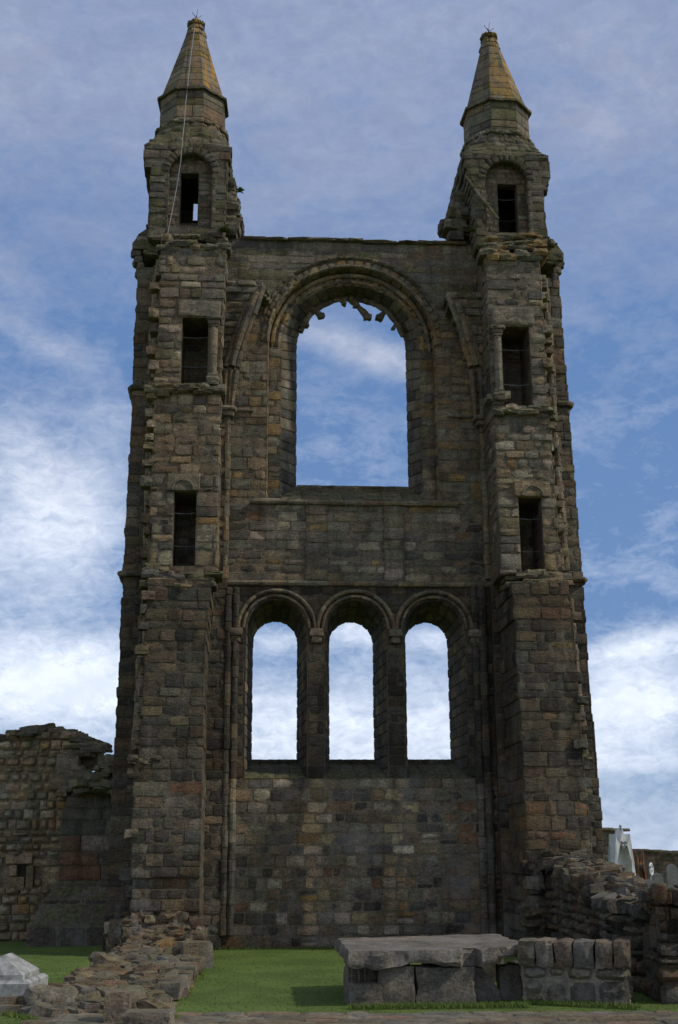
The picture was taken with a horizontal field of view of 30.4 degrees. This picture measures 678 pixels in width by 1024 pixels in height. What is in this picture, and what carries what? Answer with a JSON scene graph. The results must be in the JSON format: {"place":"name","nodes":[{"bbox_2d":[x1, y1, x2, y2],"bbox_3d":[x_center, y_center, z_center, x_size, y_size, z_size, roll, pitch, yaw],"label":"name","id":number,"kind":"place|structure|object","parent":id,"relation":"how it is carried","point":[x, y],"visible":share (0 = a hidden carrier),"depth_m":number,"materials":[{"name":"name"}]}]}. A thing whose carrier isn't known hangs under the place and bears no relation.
{"place":"outdoors","nodes":[
{"label":"outdoors","id":0,"kind":"place"},
{"bbox_2d":[0,941,677,1023],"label":"lawn","id":1,"kind":"structure","parent":0,"point":[20,949],"depth_m":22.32,"materials":[{"name":"green plant"}]},
{"bbox_2d":[0,986,56,1014],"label":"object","id":2,"kind":"structure","parent":1,"relation":"on","point":[13,1003],"depth_m":17.76,"materials":[{"name":"grey stone"}]},
{"bbox_2d":[0,953,47,995],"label":"coped tomb","id":3,"kind":"object","parent":2,"relation":"on","point":[19,976],"visible":0.94,"depth_m":18.19,"materials":[{"name":"white stone"}]},
{"bbox_2d":[24,984,77,1005],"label":"stone block","id":4,"kind":"structure","parent":1,"relation":"on","point":[49,994],"depth_m":17.70,"materials":[{"name":"grey stone"}]},
{"bbox_2d":[0,723,113,946],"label":"ruined side wall","id":5,"kind":"structure","parent":1,"relation":"on","point":[55,808],"depth_m":33.92,"materials":[{"name":"stone"}]},
{"bbox_2d":[6,854,34,890],"bbox_3d":[-8.709,9.829,34.059,0.792,0.973,0.213,0,-15,0],"label":"slit window","id":6,"kind":"structure","parent":5,"relation":"in","point":[28,871],"depth_m":33.99,"materials":[{"name":"stone"}]},
{"bbox_2d":[17,935,204,1017],"bbox_3d":[-3.726,8.393,22.812,2.398,0.689,11.656,0,-16,-3],"label":"rubble footing","id":7,"kind":"object","parent":1,"relation":"on","point":[160,972],"visible":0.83,"depth_m":20.41,"materials":[{"name":"stone"}]},
{"bbox_2d":[121,1009,175,1023],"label":"stone block","id":8,"kind":"structure","parent":1,"relation":"on","point":[147,1016],"depth_m":15.96,"materials":[{"name":"grey stone"}]},
{"bbox_2d":[177,940,212,968],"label":"stone block","id":9,"kind":"structure","parent":1,"relation":"on","point":[202,948],"depth_m":24.94,"materials":[{"name":"brown stone"}]},
{"bbox_2d":[102,9,604,952],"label":"ruined gable","id":10,"kind":"structure","parent":1,"relation":"on","point":[466,539],"depth_m":32.60,"materials":[{"name":"stone"}]},
{"bbox_2d":[216,225,231,233],"bbox_3d":[-3.120,-7.678,33.868,0.465,0.300,0.289,0,-16,0],"label":"wall plant","id":11,"kind":"object","parent":10,"relation":"attached to","point":[224,229],"depth_m":33.90,"materials":[{"name":"green plant"}]},
{"bbox_2d":[236,187,243,193],"bbox_3d":[-2.882,-9.237,35.891,0.386,0.213,0.179,0,-16,0],"label":"wall plant","id":12,"kind":"object","parent":10,"relation":"attached to","point":[239,189],"depth_m":35.90,"materials":[{"name":"green plant"}]},
{"bbox_2d":[238,588,315,779],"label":"lancet window","id":13,"kind":"structure","parent":10,"relation":"in","point":[288,609],"depth_m":32.60,"materials":[{"name":"stone"}]},
{"bbox_2d":[260,256,441,500],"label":"great window","id":14,"kind":"structure","parent":10,"relation":"in","point":[316,288],"depth_m":35.05,"materials":[{"name":"stone"}]},
{"bbox_2d":[316,589,395,777],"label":"lancet window","id":15,"kind":"structure","parent":10,"relation":"in","point":[366,611],"depth_m":32.74,"materials":[{"name":"stone"}]},
{"bbox_2d":[395,590,472,778],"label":"lancet window","id":16,"kind":"structure","parent":10,"relation":"in","point":[443,611],"depth_m":32.90,"materials":[{"name":"stone"}]},
{"bbox_2d":[469,226,476,232],"bbox_3d":[3.734,-7.867,34.856,0.313,0.260,0.237,0,-16,0],"label":"wall plant","id":17,"kind":"object","parent":10,"relation":"attached to","point":[472,229],"depth_m":34.88,"materials":[{"name":"green plant"}]},
{"bbox_2d":[334,934,522,1005],"bbox_3d":[1.471,7.432,20.304,3.112,0.913,3.947,0,-16,0],"label":"table tomb","id":18,"kind":"object","parent":1,"relation":"on","point":[460,968],"visible":0.89,"depth_m":18.75,"materials":[{"name":"grey stone"}]},
{"bbox_2d":[518,937,633,1005],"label":"wall","id":19,"kind":"structure","parent":1,"relation":"on","point":[580,969],"depth_m":18.53,"materials":[{"name":"grey stone"}]},
{"bbox_2d":[538,848,677,1003],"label":"rubble wall","id":20,"kind":"structure","parent":1,"relation":"on","point":[590,896],"depth_m":21.59,"materials":[{"name":"stone"}]},
{"bbox_2d":[608,825,635,875],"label":"gothic memorial","id":21,"kind":"object","parent":1,"relation":"on","point":[620,851],"visible":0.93,"depth_m":42.62,"materials":[{"name":"stone"}]},
{"bbox_2d":[634,849,639,876],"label":"arched monument","id":22,"kind":"object","parent":1,"relation":"on","point":[635,858],"visible":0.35,"depth_m":48.20,"materials":[{"name":"red stone"}]},
{"bbox_2d":[636,849,646,880],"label":"arched monument","id":23,"kind":"object","parent":1,"relation":"on","point":[641,869],"visible":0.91,"depth_m":48.13,"materials":[{"name":"red stone"}]},
{"bbox_2d":[645,879,655,887],"bbox_3d":[8.830,11.176,35.367,0.552,1.471,0.160,0,-16,0],"label":"headstone","id":24,"kind":"object","parent":1,"relation":"on","point":[649,882],"visible":0.13,"depth_m":35.46,"materials":[{"name":"grey stone"}]},
{"bbox_2d":[652,873,663,882],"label":"headstone","id":25,"kind":"object","parent":1,"relation":"on","point":[657,877],"visible":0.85,"depth_m":41.25,"materials":[{"name":"grey stone"}]},
{"bbox_2d":[666,864,677,888],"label":"headstone","id":26,"kind":"object","parent":1,"relation":"on","point":[672,874],"visible":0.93,"depth_m":55.67,"materials":[{"name":"grey stone"}]},
{"bbox_2d":[0,0,677,850],"label":"sky","id":27,"kind":"structure","parent":0,"point":[343,121],"materials":[{"name":"blue"}]},
{"bbox_2d":[19,1010,677,1023],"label":"path","id":28,"kind":"structure","parent":0,"point":[498,1017],"depth_m":16.80,"materials":[{"name":"grey gravel"}]},
{"bbox_2d":[103,989,130,1022],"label":"stone block","id":29,"kind":"structure","parent":28,"relation":"on","point":[117,1003],"depth_m":16.56,"materials":[{"name":"brown stone"}]},
{"bbox_2d":[603,828,629,860],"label":"gravestone","id":30,"kind":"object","parent":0,"point":[607,832],"depth_m":59.91,"materials":[{"name":"stone"}]},
{"bbox_2d":[649,863,653,879],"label":"wheel cross","id":31,"kind":"object","parent":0,"point":[651,870],"visible":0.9,"depth_m":44.16,"materials":[{"name":"stone"}]},
{"bbox_2d":[632,849,677,883],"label":"boundary wall","id":32,"kind":"structure","parent":0,"point":[660,860],"depth_m":67.79,"materials":[{"name":"stone"}]}
]}

